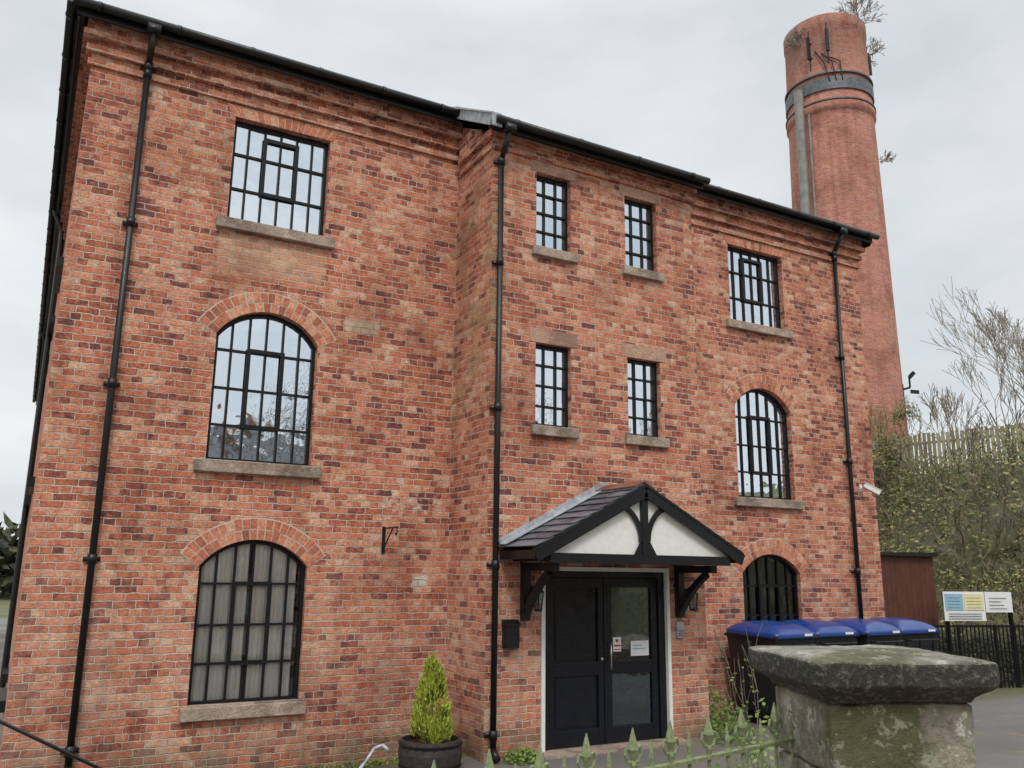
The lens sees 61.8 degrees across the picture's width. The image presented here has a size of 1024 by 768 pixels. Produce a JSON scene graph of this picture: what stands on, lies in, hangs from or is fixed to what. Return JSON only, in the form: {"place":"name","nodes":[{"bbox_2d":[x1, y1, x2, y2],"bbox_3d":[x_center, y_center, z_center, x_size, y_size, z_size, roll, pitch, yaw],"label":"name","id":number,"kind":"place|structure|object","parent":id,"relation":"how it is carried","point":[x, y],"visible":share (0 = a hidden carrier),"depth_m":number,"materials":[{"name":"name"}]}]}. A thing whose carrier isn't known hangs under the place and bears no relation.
{"place":"outdoors","nodes":[
{"label":"outdoors","id":0,"kind":"place"},
{"bbox_2d":[0,462,1023,767],"bbox_3d":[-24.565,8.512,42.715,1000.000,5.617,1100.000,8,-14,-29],"label":"ground","id":1,"kind":"structure","parent":0,"point":[998,724],"depth_m":20.67,"materials":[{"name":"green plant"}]},
{"bbox_2d":[0,512,19,598],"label":"distant trees","id":2,"kind":"object","parent":1,"relation":"on","point":[8,546],"visible":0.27,"depth_m":61.01,"materials":[{"name":"green plant"}]},
{"bbox_2d":[0,719,101,767],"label":"metal handrail","id":3,"kind":"object","parent":1,"relation":"on","point":[46,743],"visible":1,"depth_m":3.35,"materials":[{"name":"black metal"}]},
{"bbox_2d":[0,80,486,756],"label":"side walls","id":4,"kind":"structure","parent":1,"relation":"on","point":[458,626],"depth_m":10.69,"materials":[{"name":"brick"}]},
{"bbox_2d":[0,210,63,712],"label":"side downpipes and sills","id":5,"kind":"object","parent":4,"relation":"attached to","point":[47,340],"visible":0.94,"depth_m":13.71,"materials":[{"name":"black paint"}]},
{"bbox_2d":[36,5,489,395],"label":"slate roof","id":6,"kind":"structure","parent":4,"relation":"on","point":[474,125],"depth_m":13.00,"materials":[{"name":"black stone"}]},
{"bbox_2d":[36,5,871,403],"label":"fascia boards","id":7,"kind":"object","parent":6,"relation":"attached to","point":[214,49],"visible":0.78,"depth_m":11.29,"materials":[{"name":"black paint"}]},
{"bbox_2d":[32,0,879,402],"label":"gutters","id":8,"kind":"object","parent":7,"relation":"attached to","point":[218,42],"visible":0.94,"depth_m":11.22,"materials":[{"name":"black paint"}]},
{"bbox_2d":[450,106,502,127],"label":"lead verge","id":9,"kind":"structure","parent":8,"relation":"on","point":[479,116],"depth_m":11.05,"materials":[{"name":"grey metal"}]},
{"bbox_2d":[54,17,864,300],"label":"eaves corbels","id":10,"kind":"object","parent":4,"relation":"attached to","point":[114,48],"visible":0.52,"depth_m":10.99,"materials":[{"name":"brick"}]},
{"bbox_2d":[359,744,389,767],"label":"grey hose","id":11,"kind":"object","parent":1,"relation":"on","point":[384,746],"visible":1,"depth_m":9.42,"materials":[{"name":"plastic"}]},
{"bbox_2d":[398,733,462,767],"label":"barrel planter","id":12,"kind":"object","parent":1,"relation":"on","point":[414,752],"visible":0.91,"depth_m":8.88,"materials":[{"name":"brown wood"}]},
{"bbox_2d":[409,652,453,743],"bbox_3d":[-0.868,3.392,9.257,0.473,0.966,0.516,8,-14,-29],"label":"potted conifer","id":13,"kind":"object","parent":12,"relation":"on","point":[430,727],"visible":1,"depth_m":9.18,"materials":[{"name":"green plant"}]},
{"bbox_2d":[0,65,884,767],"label":"front wall","id":14,"kind":"structure","parent":1,"relation":"on","point":[374,289],"depth_m":9.99,"materials":[{"name":"brick"}]},
{"bbox_2d":[60,22,161,767],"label":"downpipe","id":15,"kind":"object","parent":14,"relation":"attached to","point":[111,383],"visible":0.94,"depth_m":9.03,"materials":[{"name":"black metal"}]},
{"bbox_2d":[190,540,249,700],"bbox_3d":[-3.214,2.587,9.383,0.557,1.740,0.029,8,-14,-29],"label":"curtain","id":16,"kind":"object","parent":14,"relation":"hanging from","point":[220,633],"visible":0.52,"depth_m":9.37,"materials":[{"name":"fabric"}]},
{"bbox_2d":[187,540,304,704],"bbox_3d":[-2.917,2.615,9.492,1.183,1.738,0.072,8,-14,-29],"label":"frame","id":17,"kind":"object","parent":14,"relation":"attached to","point":[245,662],"visible":0.96,"depth_m":9.48,"materials":[{"name":"black paint"}]},
{"bbox_2d":[205,314,315,465],"bbox_3d":[-2.928,0.052,10.060,1.183,1.788,0.072,8,-14,-29],"label":"frame","id":18,"kind":"object","parent":14,"relation":"attached to","point":[279,393],"visible":0.98,"depth_m":10.06,"materials":[{"name":"black paint"}]},
{"bbox_2d":[208,318,311,463],"bbox_3d":[-2.933,0.038,10.072,1.185,1.738,0.008,8,-14,-29],"label":"glass","id":19,"kind":"object","parent":18,"relation":"attached to","point":[235,404],"visible":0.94,"depth_m":10.05,"materials":[{"name":"clear glass"}]},
{"bbox_2d":[239,544,298,697],"bbox_3d":[-3.278,2.750,10.118,1.785,2.340,0.940,8,-14,-29],"label":"room","id":20,"kind":"object","parent":14,"relation":"attached to","point":[245,627],"depth_m":10.74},
{"bbox_2d":[245,544,296,697],"bbox_3d":[-2.718,2.653,9.654,0.509,1.740,0.029,8,-14,-29],"label":"curtain","id":21,"kind":"object","parent":14,"relation":"hanging from","point":[256,633],"visible":0.59,"depth_m":9.65,"materials":[{"name":"fabric"}]},
{"bbox_2d":[227,120,327,235],"bbox_3d":[-2.900,-2.511,10.629,1.183,1.318,0.072,8,-14,-29],"label":"frame","id":22,"kind":"object","parent":14,"relation":"attached to","point":[264,161],"visible":0.77,"depth_m":10.65,"materials":[{"name":"black paint"}]},
{"bbox_2d":[229,125,323,234],"bbox_3d":[-2.904,-2.525,10.640,1.185,1.268,0.007,8,-14,-29],"label":"glass","id":23,"kind":"object","parent":22,"relation":"in","point":[251,209],"visible":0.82,"depth_m":10.62,"materials":[{"name":"clear glass"}]},
{"bbox_2d":[381,526,397,553],"bbox_3d":[-1.452,1.851,10.175,0.041,0.320,0.369,9,-15,-32],"label":"iron wall bracket","id":24,"kind":"object","parent":14,"relation":"attached to","point":[383,540],"visible":1,"depth_m":10.29,"materials":[{"name":"black metal"}]},
{"bbox_2d":[179,215,803,722],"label":"window sills","id":25,"kind":"structure","parent":14,"relation":"attached to","point":[221,711],"depth_m":10.17,"materials":[{"name":"stone"}]},
{"bbox_2d":[180,103,807,573],"bbox_3d":[0.617,-0.179,12.019,9.623,5.494,0.001,8,-14,-29],"label":"arch mortar","id":26,"kind":"object","parent":14,"relation":"attached to","point":[332,341],"visible":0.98,"depth_m":10.14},
{"bbox_2d":[182,104,807,573],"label":"arch bricks","id":27,"kind":"object","parent":14,"relation":"attached to","point":[732,396],"visible":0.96,"depth_m":10.27,"materials":[{"name":"brick"}]},
{"bbox_2d":[728,247,780,328],"bbox_3d":[4.043,-1.589,14.438,1.228,1.318,0.072,8,-14,-29],"label":"frame","id":28,"kind":"object","parent":14,"relation":"attached to","point":[759,278],"visible":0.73,"depth_m":14.49,"materials":[{"name":"black paint"}]},
{"bbox_2d":[728,250,777,327],"bbox_3d":[4.038,-1.603,14.449,1.230,1.268,0.007,8,-14,-29],"label":"glass","id":29,"kind":"object","parent":28,"relation":"in","point":[748,305],"visible":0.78,"depth_m":14.46,"materials":[{"name":"clear glass"}]},
{"bbox_2d":[735,390,790,499],"bbox_3d":[4.014,0.974,13.869,1.228,1.788,0.072,8,-14,-29],"label":"frame","id":30,"kind":"object","parent":14,"relation":"attached to","point":[750,418],"visible":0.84,"depth_m":13.90,"materials":[{"name":"black paint"}]},
{"bbox_2d":[735,392,787,498],"bbox_3d":[4.010,0.960,13.881,1.230,1.738,0.008,8,-14,-29],"label":"glass","id":31,"kind":"object","parent":30,"relation":"attached to","point":[764,451],"visible":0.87,"depth_m":13.88,"materials":[{"name":"clear glass"}]},
{"bbox_2d":[743,555,798,621],"bbox_3d":[3.996,3.533,13.284,1.228,1.738,0.072,8,-14,-29],"label":"frame","id":32,"kind":"object","parent":14,"relation":"attached to","point":[760,614],"visible":0.59,"depth_m":13.40,"materials":[{"name":"black paint"}]},
{"bbox_2d":[743,557,785,621],"bbox_3d":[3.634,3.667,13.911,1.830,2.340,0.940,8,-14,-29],"label":"glass","id":33,"kind":"object","parent":32,"relation":"in","point":[762,578],"visible":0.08,"depth_m":14.63,"materials":[{"name":"glass"}]},
{"bbox_2d":[828,227,863,618],"bbox_3d":[5.796,1.174,14.518,0.160,8.121,0.344,8,-14,-29],"label":"downpipe","id":34,"kind":"object","parent":14,"relation":"attached to","point":[842,231],"visible":0.77,"depth_m":14.69,"materials":[{"name":"black metal"}]},
{"bbox_2d":[859,482,881,494],"bbox_3d":[6.110,1.789,14.592,0.317,0.230,0.215,0,-13,1],"label":"cctv camera","id":35,"kind":"object","parent":14,"relation":"attached to","point":[872,489],"visible":1,"depth_m":14.50,"materials":[{"name":"white paint"}]},
{"bbox_2d":[285,684,753,767],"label":"weeds","id":36,"kind":"object","parent":1,"relation":"on","point":[529,754],"visible":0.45,"depth_m":10.43,"materials":[{"name":"green plant"}]},
{"bbox_2d":[469,148,709,762],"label":"stair bay wall","id":37,"kind":"structure","parent":1,"relation":"on","point":[598,303],"depth_m":10.92,"materials":[{"name":"brick"}]},
{"bbox_2d":[483,122,516,762],"bbox_3d":[-0.122,0.411,10.055,0.160,7.549,0.342,8,-14,-29],"label":"downpipe","id":38,"kind":"object","parent":37,"relation":"attached to","point":[509,129],"visible":0.98,"depth_m":10.04,"materials":[{"name":"black metal"}]},
{"bbox_2d":[501,619,520,648],"bbox_3d":[-0.012,2.837,9.726,0.190,0.310,0.118,8,-14,-29],"label":"letter box","id":39,"kind":"object","parent":37,"relation":"attached to","point":[510,632],"visible":1,"depth_m":9.69,"materials":[{"name":"black paint"}]},
{"bbox_2d":[531,586,543,611],"bbox_3d":[0.287,2.477,9.928,0.150,0.308,0.204,8,-14,-29],"label":"wall lantern","id":40,"kind":"object","parent":37,"relation":"attached to","point":[538,609],"depth_m":9.85,"materials":[{"name":"black paint"}]},
{"bbox_2d":[535,344,567,427],"bbox_3d":[0.468,0.040,10.806,0.528,1.048,0.060,8,-14,-29],"label":"frame","id":41,"kind":"object","parent":37,"relation":"attached to","point":[555,368],"visible":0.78,"depth_m":10.83,"materials":[{"name":"black paint"}]},
{"bbox_2d":[535,348,563,425],"bbox_3d":[0.466,0.025,10.813,0.530,0.998,0.006,8,-14,-29],"label":"glass","id":42,"kind":"object","parent":41,"relation":"in","point":[549,381],"visible":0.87,"depth_m":10.82,"materials":[{"name":"clear glass"}]},
{"bbox_2d":[536,175,566,250],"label":"frame","id":43,"kind":"object","parent":37,"relation":"attached to","point":[555,199],"visible":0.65,"depth_m":11.34,"materials":[{"name":"black paint"}]},
{"bbox_2d":[536,180,563,250],"bbox_3d":[0.491,-2.235,11.315,0.530,0.988,0.008,8,-14,-29],"label":"glass","id":44,"kind":"object","parent":43,"relation":"in","point":[549,221],"visible":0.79,"depth_m":11.31,"materials":[{"name":"clear glass"}]},
{"bbox_2d":[458,129,696,203],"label":"bay corbels","id":45,"kind":"object","parent":37,"relation":"attached to","point":[474,149],"visible":0.99,"depth_m":11.54,"materials":[{"name":"brick"}]},
{"bbox_2d":[530,159,664,362],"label":"window lintels","id":46,"kind":"structure","parent":37,"relation":"attached to","point":[570,340],"depth_m":11.40,"materials":[{"name":"stone"}]},
{"bbox_2d":[545,571,667,750],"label":"door leaves","id":47,"kind":"object","parent":37,"relation":"attached to","point":[589,616],"visible":0.84,"depth_m":10.44,"materials":[{"name":"black wood"}]},
{"bbox_2d":[541,567,673,751],"bbox_3d":[1.143,3.304,10.429,1.918,2.089,0.150,8,-14,-29],"label":"door frame","id":48,"kind":"structure","parent":37,"relation":"attached to","point":[664,571],"depth_m":10.66,"materials":[{"name":"white paint"}]},
{"bbox_2d":[613,637,648,655],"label":"door notices","id":49,"kind":"object","parent":48,"relation":"attached to","point":[641,652],"depth_m":10.69,"materials":[{"name":"white paper"}]},
{"bbox_2d":[499,480,744,619],"bbox_3d":[1.356,1.972,10.258,3.039,1.659,0.878,8,-14,-29],"label":"porch","id":50,"kind":"object","parent":37,"relation":"attached to","point":[640,522],"visible":1,"depth_m":9.95,"materials":[{"name":"black paint"}]},
{"bbox_2d":[624,199,653,270],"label":"frame","id":51,"kind":"object","parent":37,"relation":"attached to","point":[641,221],"visible":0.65,"depth_m":12.03,"materials":[{"name":"black paint"}]},
{"bbox_2d":[624,203,649,269],"bbox_3d":[1.737,-2.070,11.997,0.550,0.988,0.005,8,-14,-29],"label":"glass","id":52,"kind":"object","parent":51,"relation":"attached to","point":[636,232],"visible":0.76,"depth_m":12.01,"materials":[{"name":"clear glass"}]},
{"bbox_2d":[627,359,657,436],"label":"frame","id":53,"kind":"object","parent":37,"relation":"attached to","point":[654,382],"visible":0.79,"depth_m":11.52,"materials":[{"name":"black paint"}]},
{"bbox_2d":[627,363,653,435],"bbox_3d":[1.711,0.191,11.497,0.550,0.998,0.006,8,-14,-29],"label":"glass","id":54,"kind":"object","parent":53,"relation":"in","point":[640,423],"visible":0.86,"depth_m":11.51,"materials":[{"name":"clear glass"}]},
{"bbox_2d":[676,622,683,637],"bbox_3d":[2.153,3.150,10.959,0.110,0.200,0.032,8,-14,-29],"label":"door intercom","id":55,"kind":"object","parent":37,"relation":"attached to","point":[679,629],"depth_m":10.94,"materials":[{"name":"grey metal"}]},
{"bbox_2d":[684,586,697,610],"bbox_3d":[2.308,2.764,11.032,0.150,0.308,0.204,8,-14,-29],"label":"wall lantern","id":56,"kind":"object","parent":37,"relation":"attached to","point":[692,608],"depth_m":10.99,"materials":[{"name":"black paint"}]},
{"bbox_2d":[542,738,692,759],"bbox_3d":[1.171,4.318,10.133,2.120,0.080,0.450,8,-14,-29],"label":"door step","id":57,"kind":"object","parent":1,"relation":"on","point":[575,751],"depth_m":9.94,"materials":[{"name":"grey stone"}]},
{"bbox_2d":[713,619,779,767],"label":"bare shrub","id":58,"kind":"object","parent":1,"relation":"on","point":[756,754],"visible":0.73,"depth_m":6.64,"materials":[{"name":"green plant"}]},
{"bbox_2d":[724,620,817,721],"bbox_3d":[3.694,4.059,12.087,0.920,1.385,1.042,8,-15,-31],"label":"wheelie bin","id":59,"kind":"object","parent":1,"relation":"on","point":[776,633],"visible":0.58,"depth_m":11.95,"materials":[{"name":"plastic"}]},
{"bbox_2d":[782,619,859,644],"bbox_3d":[4.473,4.178,12.581,0.920,1.385,1.042,7,-14,-26],"label":"wheelie bin","id":60,"kind":"object","parent":1,"relation":"on","point":[830,633],"visible":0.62,"depth_m":12.34,"materials":[{"name":"plastic"}]},
{"bbox_2d":[783,12,918,478],"bbox_3d":[13.877,-5.056,35.986,4.173,21.750,4.237,8,-14,-29],"label":"brick chimney","id":61,"kind":"object","parent":1,"relation":"on","point":[830,108],"visible":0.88,"depth_m":35.55,"materials":[{"name":"red brick"}]},
{"bbox_2d":[784,27,803,52],"bbox_3d":[12.438,-15.005,37.106,1.354,1.120,0.964,-10,-16,39],"label":"plant","id":62,"kind":"object","parent":61,"relation":"attached to","point":[788,40],"visible":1,"depth_m":37.24,"materials":[{"name":"brown plant"}]},
{"bbox_2d":[831,0,885,24],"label":"plant","id":63,"kind":"object","parent":61,"relation":"on","point":[854,4],"visible":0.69,"depth_m":37.37,"materials":[{"name":"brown plant"}]},
{"bbox_2d":[867,36,885,66],"bbox_3d":[15.884,-14.704,37.917,1.012,1.100,1.227,8,-14,-29],"label":"plant","id":64,"kind":"object","parent":61,"relation":"attached to","point":[875,51],"visible":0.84,"depth_m":37.67,"materials":[{"name":"brown plant"}]},
{"bbox_2d":[880,150,896,163],"bbox_3d":[15.945,-9.629,36.489,0.590,0.565,0.816,3,-13,-10],"label":"plant","id":65,"kind":"object","parent":61,"relation":"attached to","point":[888,156],"visible":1,"depth_m":36.32,"materials":[{"name":"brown plant"}]},
{"bbox_2d":[829,618,904,645],"bbox_3d":[5.313,4.274,12.975,0.920,1.385,1.042,8,-15,-30],"label":"wheelie bin","id":66,"kind":"object","parent":1,"relation":"on","point":[873,633],"visible":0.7,"depth_m":12.72,"materials":[{"name":"plastic"}]},
{"bbox_2d":[748,644,998,767],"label":"stone gate pier","id":67,"kind":"structure","parent":1,"relation":"on","point":[867,706],"depth_m":3.30,"materials":[{"name":"grey stone"}]},
{"bbox_2d":[868,617,940,651],"bbox_3d":[6.101,4.394,13.475,0.920,1.385,1.042,7,-14,-26],"label":"wheelie bin","id":68,"kind":"object","parent":1,"relation":"on","point":[921,635],"visible":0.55,"depth_m":13.23,"materials":[{"name":"plastic"}]},
{"bbox_2d":[868,396,941,482],"bbox_3d":[11.483,1.931,27.660,3.244,2.878,3.455,8,-14,-29],"label":"ivy bush","id":69,"kind":"object","parent":1,"relation":"on","point":[887,444],"visible":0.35,"depth_m":26.85,"materials":[{"name":"green plant"}]},
{"bbox_2d":[880,552,940,649],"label":"brown shed","id":70,"kind":"structure","parent":1,"relation":"on","point":[908,582],"depth_m":16.50,"materials":[{"name":"brown wood"}]},
{"bbox_2d":[871,423,1023,477],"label":"timber fence","id":71,"kind":"object","parent":1,"relation":"on","point":[929,442],"visible":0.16,"depth_m":27.27,"materials":[{"name":"brown wood"}]},
{"bbox_2d":[905,382,989,455],"bbox_3d":[18.565,2.809,36.782,3.152,5.853,2.761,8,-14,-29],"label":"bare tree","id":72,"kind":"object","parent":1,"relation":"on","point":[944,402],"visible":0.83,"depth_m":37.12,"materials":[{"name":"brown plant"}]},
{"bbox_2d":[873,404,1023,676],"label":"hedge bank foliage","id":73,"kind":"object","parent":1,"relation":"on","point":[973,504],"visible":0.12,"depth_m":23.22,"materials":[{"name":"green plant"}]},
{"bbox_2d":[922,276,1023,397],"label":"bare tree","id":74,"kind":"object","parent":1,"relation":"on","point":[954,329],"visible":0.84,"depth_m":41.52,"materials":[{"name":"brown plant"}]},
{"bbox_2d":[932,625,1023,687],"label":"metal railing","id":75,"kind":"object","parent":1,"relation":"on","point":[996,652],"visible":0.62,"depth_m":16.23,"materials":[{"name":"black metal"}]},
{"bbox_2d":[937,629,1023,685],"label":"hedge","id":76,"kind":"object","parent":1,"relation":"on","point":[978,646],"visible":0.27,"depth_m":16.68,"materials":[{"name":"black metal"}]},
{"bbox_2d":[942,592,1020,687],"bbox_3d":[8.902,4.849,16.250,1.505,1.760,0.111,3,-13,-11],"label":"site notice board","id":77,"kind":"object","parent":1,"relation":"on","point":[964,606],"visible":0.98,"depth_m":16.31,"materials":[{"name":"plastic"}]},
{"bbox_2d":[942,311,1023,454],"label":"bare tree","id":78,"kind":"object","parent":1,"relation":"on","point":[1000,374],"visible":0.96,"depth_m":37.65,"materials":[{"name":"grey plant"}]},
{"bbox_2d":[953,287,1023,404],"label":"bare tree","id":79,"kind":"object","parent":1,"relation":"on","point":[1004,319],"visible":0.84,"depth_m":39.24,"materials":[{"name":"grey plant"}]},
{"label":"low stone wall","id":80,"kind":"object","parent":1,"relation":"on","visible":0},
{"bbox_2d":[431,702,794,767],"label":"iron railings","id":81,"kind":"object","parent":80,"relation":"on","point":[670,740],"visible":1,"depth_m":3.29,"materials":[{"name":"green metal"}]},
{"bbox_2d":[0,0,1023,538],"label":"sky","id":82,"kind":"structure","parent":0,"point":[698,87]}
]}

